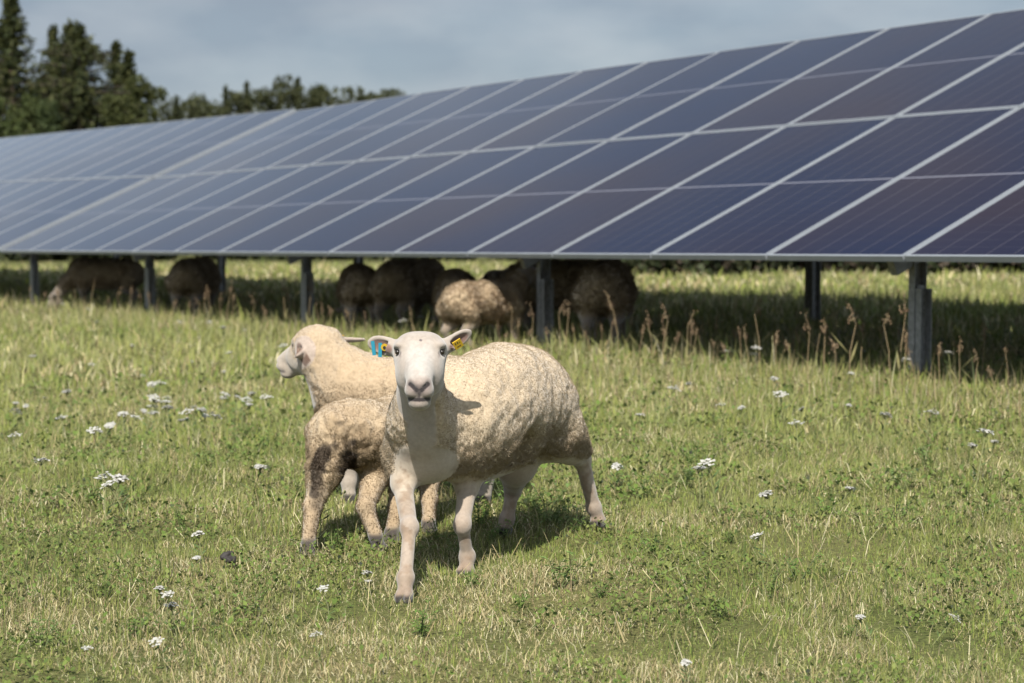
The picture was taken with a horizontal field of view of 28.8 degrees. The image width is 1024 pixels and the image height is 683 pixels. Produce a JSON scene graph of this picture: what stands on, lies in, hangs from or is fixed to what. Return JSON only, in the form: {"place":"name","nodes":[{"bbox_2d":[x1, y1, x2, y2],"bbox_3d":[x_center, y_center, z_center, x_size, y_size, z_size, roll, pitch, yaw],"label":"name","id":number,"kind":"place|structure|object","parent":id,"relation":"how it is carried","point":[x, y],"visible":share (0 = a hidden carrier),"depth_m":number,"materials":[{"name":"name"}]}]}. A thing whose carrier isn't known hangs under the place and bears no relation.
{"place":"outdoors","nodes":[
{"label":"outdoors","id":0,"kind":"place"},
{"bbox_2d":[0,255,1023,682],"bbox_3d":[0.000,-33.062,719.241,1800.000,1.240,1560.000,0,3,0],"label":"ground","id":1,"kind":"structure","parent":0,"point":[918,637],"depth_m":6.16,"materials":[{"name":"green plant"}]},
{"bbox_2d":[0,91,25,256],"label":"broadleaf tree","id":2,"kind":"object","parent":1,"relation":"on","point":[5,124],"visible":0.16,"depth_m":81.90,"materials":[{"name":"green plant"}]},
{"bbox_2d":[0,92,50,135],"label":"broadleaf tree","id":3,"kind":"object","parent":1,"relation":"on","point":[28,102],"visible":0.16,"depth_m":82.27,"materials":[{"name":"green plant"}]},
{"bbox_2d":[0,216,71,261],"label":"hedge shrub","id":4,"kind":"object","parent":1,"relation":"on","point":[11,257],"visible":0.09,"depth_m":67.84,"materials":[{"name":"green plant"}]},
{"bbox_2d":[0,0,79,256],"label":"spruce tree","id":5,"kind":"object","parent":1,"relation":"on","point":[12,55],"visible":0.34,"depth_m":94.16,"materials":[{"name":"green plant"}]},
{"bbox_2d":[31,458,50,510],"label":"yarrow flower","id":6,"kind":"object","parent":1,"relation":"on","point":[38,460],"visible":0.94,"depth_m":7.64,"materials":[{"name":"green plant"}]},
{"bbox_2d":[22,613,63,646],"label":"weed plant","id":7,"kind":"object","parent":1,"relation":"on","point":[40,636],"visible":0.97,"depth_m":5.48,"materials":[{"name":"green plant"}]},
{"bbox_2d":[31,98,64,134],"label":"broadleaf tree","id":8,"kind":"object","parent":1,"relation":"on","point":[50,118],"visible":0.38,"depth_m":80.33,"materials":[{"name":"green plant"}]},
{"bbox_2d":[34,24,85,126],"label":"spruce tree","id":9,"kind":"object","parent":1,"relation":"on","point":[52,33],"visible":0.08,"depth_m":102.23,"materials":[{"name":"green plant"}]},
{"bbox_2d":[0,18,124,131],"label":"spruce tree","id":10,"kind":"object","parent":1,"relation":"on","point":[69,26],"visible":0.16,"depth_m":95.13,"materials":[{"name":"green plant"}]},
{"bbox_2d":[0,20,159,256],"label":"spruce tree","id":11,"kind":"object","parent":1,"relation":"on","point":[78,41],"visible":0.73,"depth_m":93.10,"materials":[{"name":"green plant"}]},
{"bbox_2d":[80,475,107,503],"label":"weed plant","id":12,"kind":"object","parent":1,"relation":"on","point":[96,488],"visible":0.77,"depth_m":7.82,"materials":[{"name":"green plant"}]},
{"bbox_2d":[46,257,144,308],"bbox_3d":[-5.434,-0.752,26.023,1.346,0.732,0.491,0,3,8],"label":"sheep","id":13,"kind":"object","parent":1,"relation":"on","point":[125,274],"visible":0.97,"depth_m":25.86},
{"bbox_2d":[61,208,132,258],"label":"hedge shrub","id":14,"kind":"object","parent":1,"relation":"on","point":[91,256],"visible":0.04,"depth_m":67.50,"materials":[{"name":"green plant"}]},
{"bbox_2d":[87,426,106,471],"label":"yarrow flower","id":15,"kind":"object","parent":1,"relation":"on","point":[91,430],"visible":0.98,"depth_m":8.56,"materials":[{"name":"white plant"}]},
{"bbox_2d":[91,573,114,597],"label":"weed plant","id":16,"kind":"object","parent":1,"relation":"on","point":[106,588],"visible":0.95,"depth_m":6.11,"materials":[{"name":"green plant"}]},
{"bbox_2d":[94,471,117,530],"bbox_3d":[-1.497,0.599,7.323,0.103,0.246,0.102,0,3,7],"label":"yarrow flower","id":17,"kind":"object","parent":1,"relation":"on","point":[105,481],"visible":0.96,"depth_m":7.31,"materials":[{"name":"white plant"}]},
{"bbox_2d":[96,93,133,193],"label":"broadleaf tree","id":18,"kind":"object","parent":1,"relation":"on","point":[109,104],"visible":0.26,"depth_m":82.16,"materials":[{"name":"green plant"}]},
{"bbox_2d":[100,479,136,532],"bbox_3d":[-1.412,0.612,7.255,0.087,0.241,0.086,-29,10,-8],"label":"yarrow flower","id":19,"kind":"object","parent":1,"relation":"on","point":[109,483],"visible":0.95,"depth_m":7.24,"materials":[{"name":"green plant"}]},
{"bbox_2d":[111,474,128,506],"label":"yarrow flower","id":20,"kind":"object","parent":1,"relation":"on","point":[121,478],"visible":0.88,"depth_m":7.67,"materials":[{"name":"white plant"}]},
{"bbox_2d":[72,47,195,256],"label":"spruce tree","id":21,"kind":"object","parent":1,"relation":"on","point":[127,70],"visible":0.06,"depth_m":96.32,"materials":[{"name":"green plant"}]},
{"bbox_2d":[83,39,186,256],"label":"spruce tree","id":22,"kind":"object","parent":1,"relation":"on","point":[115,46],"visible":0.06,"depth_m":97.31,"materials":[{"name":"green plant"}]},
{"bbox_2d":[122,611,149,636],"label":"weed plant","id":23,"kind":"object","parent":1,"relation":"on","point":[143,620],"visible":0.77,"depth_m":5.62,"materials":[{"name":"green plant"}]},
{"bbox_2d":[122,104,158,186],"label":"broadleaf tree","id":24,"kind":"object","parent":1,"relation":"on","point":[147,109],"visible":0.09,"depth_m":82.44,"materials":[{"name":"green plant"}]},
{"bbox_2d":[122,74,167,171],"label":"broadleaf tree","id":25,"kind":"object","parent":1,"relation":"on","point":[142,86],"visible":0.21,"depth_m":92.34,"materials":[{"name":"green plant"}]},
{"bbox_2d":[0,109,295,305],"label":"solar table","id":26,"kind":"object","parent":1,"relation":"on","point":[48,180],"visible":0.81,"depth_m":31.21,"materials":[{"name":"glass"}]},
{"bbox_2d":[140,394,159,436],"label":"yarrow flower","id":27,"kind":"object","parent":1,"relation":"on","point":[153,398],"visible":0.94,"depth_m":10.76,"materials":[{"name":"white plant"}]},
{"bbox_2d":[125,254,177,260],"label":"hedge shrub","id":28,"kind":"object","parent":1,"relation":"on","point":[163,257],"visible":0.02,"depth_m":68.91,"materials":[{"name":"green plant"}]},
{"bbox_2d":[148,637,172,670],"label":"yarrow flower","id":29,"kind":"object","parent":1,"relation":"on","point":[156,640],"visible":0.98,"depth_m":5.18,"materials":[{"name":"white plant"}]},
{"bbox_2d":[161,590,174,636],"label":"yarrow flower","id":30,"kind":"object","parent":1,"relation":"on","point":[167,593],"visible":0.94,"depth_m":5.60,"materials":[{"name":"white plant"}]},
{"bbox_2d":[163,602,182,636],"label":"yarrow flower","id":31,"kind":"object","parent":1,"relation":"on","point":[171,606],"visible":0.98,"depth_m":5.64,"materials":[{"name":"green plant"}]},
{"bbox_2d":[169,93,182,170],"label":"spruce tree","id":32,"kind":"object","parent":1,"relation":"on","point":[175,112],"visible":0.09,"depth_m":189.03,"materials":[{"name":"green plant"}]},
{"bbox_2d":[167,502,187,528],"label":"weed plant","id":33,"kind":"object","parent":1,"relation":"on","point":[178,519],"visible":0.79,"depth_m":7.31,"materials":[{"name":"green plant"}]},
{"bbox_2d":[156,95,207,121],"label":"broadleaf tree","id":34,"kind":"object","parent":1,"relation":"on","point":[168,116],"visible":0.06,"depth_m":194.81,"materials":[{"name":"green plant"}]},
{"bbox_2d":[165,256,221,317],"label":"sheep","id":35,"kind":"object","parent":1,"relation":"on","point":[192,277],"visible":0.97,"depth_m":22.85},
{"bbox_2d":[190,530,206,561],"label":"yarrow flower","id":36,"kind":"object","parent":1,"relation":"on","point":[197,533],"visible":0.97,"depth_m":6.58,"materials":[{"name":"white plant"}]},
{"bbox_2d":[179,92,229,154],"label":"broadleaf tree","id":37,"kind":"object","parent":1,"relation":"on","point":[204,111],"visible":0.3,"depth_m":185.01,"materials":[{"name":"green plant"}]},
{"bbox_2d":[190,449,222,468],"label":"weed plant","id":38,"kind":"object","parent":1,"relation":"on","point":[212,457],"visible":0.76,"depth_m":8.83,"materials":[{"name":"green plant"}]},
{"bbox_2d":[217,84,231,146],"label":"spruce tree","id":39,"kind":"object","parent":1,"relation":"on","point":[225,92],"visible":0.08,"depth_m":191.01,"materials":[{"name":"green plant"}]},
{"bbox_2d":[196,255,256,260],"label":"hedge shrub","id":40,"kind":"object","parent":1,"relation":"on","point":[232,257],"depth_m":71.32,"materials":[{"name":"green plant"}]},
{"bbox_2d":[220,551,236,563],"bbox_3d":[-0.921,0.703,6.479,0.050,0.039,0.047,-2,4,-41],"label":"dung lump","id":41,"kind":"object","parent":1,"relation":"on","point":[228,556],"visible":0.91,"depth_m":6.47,"materials":[{"name":"black"}]},
{"bbox_2d":[212,90,254,114],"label":"broadleaf tree","id":42,"kind":"object","parent":1,"relation":"on","point":[235,98],"visible":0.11,"depth_m":195.21,"materials":[{"name":"green plant"}]},
{"bbox_2d":[237,80,255,138],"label":"spruce tree","id":43,"kind":"object","parent":1,"relation":"on","point":[246,108],"visible":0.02,"depth_m":191.97,"materials":[{"name":"green plant"}]},
{"bbox_2d":[231,580,270,615],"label":"weed plant","id":44,"kind":"object","parent":1,"relation":"on","point":[255,611],"visible":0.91,"depth_m":5.89,"materials":[{"name":"green plant"}]},
{"bbox_2d":[244,86,294,112],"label":"broadleaf tree","id":45,"kind":"object","parent":1,"relation":"on","point":[265,97],"visible":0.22,"depth_m":188.49,"materials":[{"name":"green plant"}]},
{"bbox_2d":[242,255,323,260],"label":"hedge shrub","id":46,"kind":"object","parent":1,"relation":"on","point":[275,258],"visible":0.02,"depth_m":69.81,"materials":[{"name":"green plant"}]},
{"bbox_2d":[268,74,310,109],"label":"broadleaf tree","id":47,"kind":"object","parent":1,"relation":"on","point":[290,92],"visible":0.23,"depth_m":189.33,"materials":[{"name":"green plant"}]},
{"bbox_2d":[292,76,303,110],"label":"spruce tree","id":48,"kind":"object","parent":1,"relation":"on","point":[298,81],"visible":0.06,"depth_m":194.90,"materials":[{"name":"green plant"}]},
{"bbox_2d":[299,83,337,109],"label":"broadleaf tree","id":49,"kind":"object","parent":1,"relation":"on","point":[318,99],"visible":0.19,"depth_m":191.29,"materials":[{"name":"green plant"}]},
{"bbox_2d":[324,85,353,104],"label":"broadleaf tree","id":50,"kind":"object","parent":1,"relation":"on","point":[344,100],"visible":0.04,"depth_m":199.04,"materials":[{"name":"green plant"}]},
{"bbox_2d":[314,256,374,260],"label":"hedge shrub","id":51,"kind":"object","parent":1,"relation":"on","point":[338,258],"visible":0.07,"depth_m":70.22,"materials":[{"name":"green plant"}]},
{"bbox_2d":[327,85,365,105],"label":"broadleaf tree","id":52,"kind":"object","parent":1,"relation":"on","point":[360,92],"visible":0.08,"depth_m":192.29,"materials":[{"name":"green plant"}]},
{"bbox_2d":[335,262,375,331],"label":"sheep","id":53,"kind":"object","parent":1,"relation":"on","point":[352,282],"visible":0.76,"depth_m":18.98},
{"bbox_2d":[300,394,440,556],"bbox_3d":[-0.439,0.447,7.189,0.325,0.552,1.098,1,3,28],"label":"sheep","id":54,"kind":"object","parent":1,"relation":"on","point":[343,435],"visible":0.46,"depth_m":6.87},
{"bbox_2d":[353,89,394,102],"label":"broadleaf tree","id":55,"kind":"object","parent":1,"relation":"on","point":[366,97],"visible":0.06,"depth_m":193.85,"materials":[{"name":"green plant"}]},
{"bbox_2d":[276,324,494,505],"bbox_3d":[-0.449,0.292,7.998,1.035,0.727,0.430,0,3,10],"label":"sheep","id":56,"kind":"object","parent":1,"relation":"on","point":[330,364],"visible":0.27,"depth_m":7.89},
{"bbox_2d":[378,88,405,97],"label":"broadleaf tree","id":57,"kind":"object","parent":1,"relation":"on","point":[393,91],"visible":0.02,"depth_m":199.14,"materials":[{"name":"green plant"}]},
{"bbox_2d":[366,257,432,260],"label":"hedge shrub","id":58,"kind":"object","parent":1,"relation":"on","point":[384,258],"visible":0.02,"depth_m":68.83,"materials":[{"name":"green plant"}]},
{"bbox_2d":[366,257,445,332],"bbox_3d":[-0.912,-0.465,19.299,0.506,0.727,1.384,1,3,28],"label":"sheep","id":59,"kind":"object","parent":1,"relation":"on","point":[405,284],"visible":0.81,"depth_m":18.84},
{"bbox_2d":[410,597,442,637],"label":"weed plant","id":60,"kind":"object","parent":1,"relation":"on","point":[422,626],"visible":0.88,"depth_m":5.55,"materials":[{"name":"green plant"}]},
{"bbox_2d":[426,516,454,541],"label":"weed plant","id":61,"kind":"object","parent":1,"relation":"on","point":[436,532],"visible":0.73,"depth_m":7.00,"materials":[{"name":"green plant"}]},
{"bbox_2d":[431,268,475,336],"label":"sheep","id":62,"kind":"object","parent":1,"relation":"on","point":[450,276],"visible":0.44,"depth_m":17.29},
{"bbox_2d":[434,257,477,260],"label":"hedge shrub","id":63,"kind":"object","parent":1,"relation":"on","point":[452,258],"visible":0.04,"depth_m":71.25,"materials":[{"name":"green plant"}]},
{"bbox_2d":[464,565,483,588],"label":"weed plant","id":64,"kind":"object","parent":1,"relation":"on","point":[472,580],"visible":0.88,"depth_m":6.20,"materials":[{"name":"green plant"}]},
{"bbox_2d":[471,494,498,527],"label":"weed plant","id":65,"kind":"object","parent":1,"relation":"on","point":[481,518],"visible":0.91,"depth_m":7.28,"materials":[{"name":"green plant"}]},
{"bbox_2d":[434,266,536,350],"bbox_3d":[-0.142,-0.270,16.225,0.416,0.684,1.154,3,4,44],"label":"sheep","id":66,"kind":"object","parent":1,"relation":"on","point":[478,304],"visible":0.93,"depth_m":15.99},
{"bbox_2d":[368,329,605,603],"bbox_3d":[-0.110,0.352,6.676,0.411,0.833,1.530,1,3,25],"label":"sheep","id":67,"kind":"object","parent":1,"relation":"on","point":[509,415],"visible":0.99,"depth_m":6.41},
{"bbox_2d":[0,9,1023,377],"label":"solar table","id":68,"kind":"object","parent":1,"relation":"on","point":[898,149],"visible":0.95,"depth_m":17.21,"materials":[{"name":"glass"}]},
{"bbox_2d":[478,258,605,337],"bbox_3d":[0.317,-0.383,17.285,1.384,0.727,0.506,2,4,40],"label":"sheep","id":69,"kind":"object","parent":1,"relation":"on","point":[565,272],"visible":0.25,"depth_m":17.03},
{"bbox_2d":[530,497,568,523],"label":"weed plant","id":70,"kind":"object","parent":1,"relation":"on","point":[552,516],"visible":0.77,"depth_m":7.35,"materials":[{"name":"green plant"}]},
{"bbox_2d":[531,483,568,509],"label":"weed plant","id":71,"kind":"object","parent":1,"relation":"on","point":[552,496],"visible":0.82,"depth_m":7.74,"materials":[{"name":"green plant"}]},
{"bbox_2d":[538,502,571,527],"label":"weed plant","id":72,"kind":"object","parent":1,"relation":"on","point":[557,516],"visible":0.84,"depth_m":7.34,"materials":[{"name":"green plant"}]},
{"bbox_2d":[539,550,594,588],"bbox_3d":[0.171,0.712,6.152,0.124,0.126,0.156,2,3,38],"label":"weed plant","id":73,"kind":"object","parent":1,"relation":"on","point":[554,571],"visible":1,"depth_m":6.15,"materials":[{"name":"green plant"}]},
{"bbox_2d":[592,574,614,597],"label":"weed plant","id":74,"kind":"object","parent":1,"relation":"on","point":[597,588],"visible":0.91,"depth_m":6.02,"materials":[{"name":"green plant"}]},
{"bbox_2d":[569,259,639,348],"bbox_3d":[0.766,-0.316,15.943,0.521,0.748,1.424,0,3,8],"label":"sheep","id":75,"kind":"object","parent":1,"relation":"on","point":[616,277],"visible":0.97,"depth_m":15.38},
{"bbox_2d":[607,462,622,490],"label":"yarrow flower","id":76,"kind":"object","parent":1,"relation":"on","point":[616,465],"visible":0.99,"depth_m":8.21,"materials":[{"name":"white plant"}]},
{"bbox_2d":[619,465,656,498],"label":"weed plant","id":77,"kind":"object","parent":1,"relation":"on","point":[643,487],"visible":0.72,"depth_m":8.11,"materials":[{"name":"green plant"}]},
{"bbox_2d":[631,527,663,557],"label":"weed plant","id":78,"kind":"object","parent":1,"relation":"on","point":[650,546],"visible":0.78,"depth_m":6.76,"materials":[{"name":"green plant"}]},
{"bbox_2d":[619,259,696,276],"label":"hedge shrub","id":79,"kind":"object","parent":1,"relation":"on","point":[632,264],"visible":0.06,"depth_m":33.81,"materials":[{"name":"green plant"}]},
{"bbox_2d":[671,466,694,488],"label":"weed plant","id":80,"kind":"object","parent":1,"relation":"on","point":[688,477],"visible":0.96,"depth_m":8.31,"materials":[{"name":"green plant"}]},
{"bbox_2d":[643,259,761,275],"bbox_3d":[3.257,-1.880,34.106,2.336,1.884,1.742,2,4,42],"label":"hedge shrub","id":81,"kind":"object","parent":1,"relation":"on","point":[730,267],"visible":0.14,"depth_m":33.53,"materials":[{"name":"green plant"}]},
{"bbox_2d":[697,458,722,512],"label":"yarrow flower","id":82,"kind":"object","parent":1,"relation":"on","point":[708,466],"visible":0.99,"depth_m":7.60,"materials":[{"name":"white plant"}]},
{"bbox_2d":[709,593,732,617],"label":"weed plant","id":83,"kind":"object","parent":1,"relation":"on","point":[718,613],"visible":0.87,"depth_m":5.80,"materials":[{"name":"green plant"}]},
{"bbox_2d":[752,295,769,364],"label":"seed stalk","id":84,"kind":"object","parent":1,"relation":"on","point":[757,343],"visible":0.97,"depth_m":13.32,"materials":[{"name":"brown plant"}]},
{"bbox_2d":[750,531,777,581],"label":"yarrow flower","id":85,"kind":"object","parent":1,"relation":"on","point":[755,537],"visible":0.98,"depth_m":6.32,"materials":[{"name":"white plant"}]},
{"bbox_2d":[734,260,794,274],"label":"hedge shrub","id":86,"kind":"object","parent":1,"relation":"on","point":[775,264],"visible":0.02,"depth_m":34.33,"materials":[{"name":"green plant"}]},
{"bbox_2d":[751,564,784,598],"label":"weed plant","id":87,"kind":"object","parent":1,"relation":"on","point":[772,585],"visible":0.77,"depth_m":6.08,"materials":[{"name":"green plant"}]},
{"bbox_2d":[759,490,777,521],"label":"yarrow flower","id":88,"kind":"object","parent":1,"relation":"on","point":[766,494],"visible":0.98,"depth_m":7.36,"materials":[{"name":"white plant"}]},
{"bbox_2d":[782,552,823,582],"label":"weed plant","id":89,"kind":"object","parent":1,"relation":"on","point":[794,572],"visible":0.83,"depth_m":6.32,"materials":[{"name":"green plant"}]},
{"bbox_2d":[800,312,811,379],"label":"seed stalk","id":90,"kind":"object","parent":1,"relation":"on","point":[808,326],"visible":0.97,"depth_m":12.25,"materials":[{"name":"brown plant"}]},
{"bbox_2d":[799,485,837,518],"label":"weed plant","id":91,"kind":"object","parent":1,"relation":"on","point":[829,506],"visible":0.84,"depth_m":7.48,"materials":[{"name":"green plant"}]},
{"bbox_2d":[781,261,861,272],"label":"hedge shrub","id":92,"kind":"object","parent":1,"relation":"on","point":[799,264],"visible":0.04,"depth_m":34.94,"materials":[{"name":"green plant"}]},
{"bbox_2d":[796,261,880,273],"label":"hedge shrub","id":93,"kind":"object","parent":1,"relation":"on","point":[852,264],"visible":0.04,"depth_m":34.81,"materials":[{"name":"green plant"}]},
{"bbox_2d":[832,301,857,370],"bbox_3d":[2.068,0.016,12.239,0.183,0.532,0.184,0,3,-9],"label":"seed stalk","id":94,"kind":"object","parent":1,"relation":"on","point":[853,352],"visible":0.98,"depth_m":12.21,"materials":[{"name":"brown plant"}]},
{"bbox_2d":[882,303,907,362],"bbox_3d":[2.299,0.021,12.086,0.175,0.509,0.176,0,3,-8],"label":"seed stalk","id":95,"kind":"object","parent":1,"relation":"on","point":[885,354],"visible":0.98,"depth_m":12.10,"materials":[{"name":"brown plant"}]},
{"bbox_2d":[885,493,914,517],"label":"weed plant","id":96,"kind":"object","parent":1,"relation":"on","point":[902,511],"visible":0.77,"depth_m":7.47,"materials":[{"name":"green plant"}]},
{"bbox_2d":[883,464,918,489],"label":"weed plant","id":97,"kind":"object","parent":1,"relation":"on","point":[895,480],"visible":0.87,"depth_m":8.15,"materials":[{"name":"green plant"}]},
{"bbox_2d":[897,290,908,379],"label":"seed stalk","id":98,"kind":"object","parent":1,"relation":"on","point":[898,361],"visible":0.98,"depth_m":11.81,"materials":[{"name":"brown plant"}]},
{"bbox_2d":[860,261,985,274],"bbox_3d":[7.145,-1.826,34.421,2.259,1.748,2.206,0,3,0],"label":"hedge shrub","id":99,"kind":"object","parent":1,"relation":"on","point":[873,266],"visible":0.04,"depth_m":34.02,"materials":[{"name":"green plant"}]},
{"bbox_2d":[913,444,937,468],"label":"weed plant","id":100,"kind":"object","parent":1,"relation":"on","point":[926,451],"visible":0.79,"depth_m":8.68,"materials":[{"name":"green plant"}]},
{"bbox_2d":[938,556,965,583],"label":"weed plant","id":101,"kind":"object","parent":1,"relation":"on","point":[955,569],"visible":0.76,"depth_m":6.31,"materials":[{"name":"green plant"}]},
{"bbox_2d":[970,428,993,488],"bbox_3d":[1.926,0.496,8.165,0.101,0.280,0.100,10,-5,20],"label":"yarrow flower","id":102,"kind":"object","parent":1,"relation":"on","point":[984,433],"visible":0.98,"depth_m":8.17,"materials":[{"name":"green plant"}]},
{"bbox_2d":[956,262,1023,272],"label":"hedge shrub","id":103,"kind":"object","parent":1,"relation":"on","point":[991,266],"visible":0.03,"depth_m":35.38,"materials":[{"name":"green plant"}]},
{"bbox_2d":[0,0,1023,136],"label":"sky","id":104,"kind":"structure","parent":0,"point":[183,47],"materials":[{"name":"grey"}]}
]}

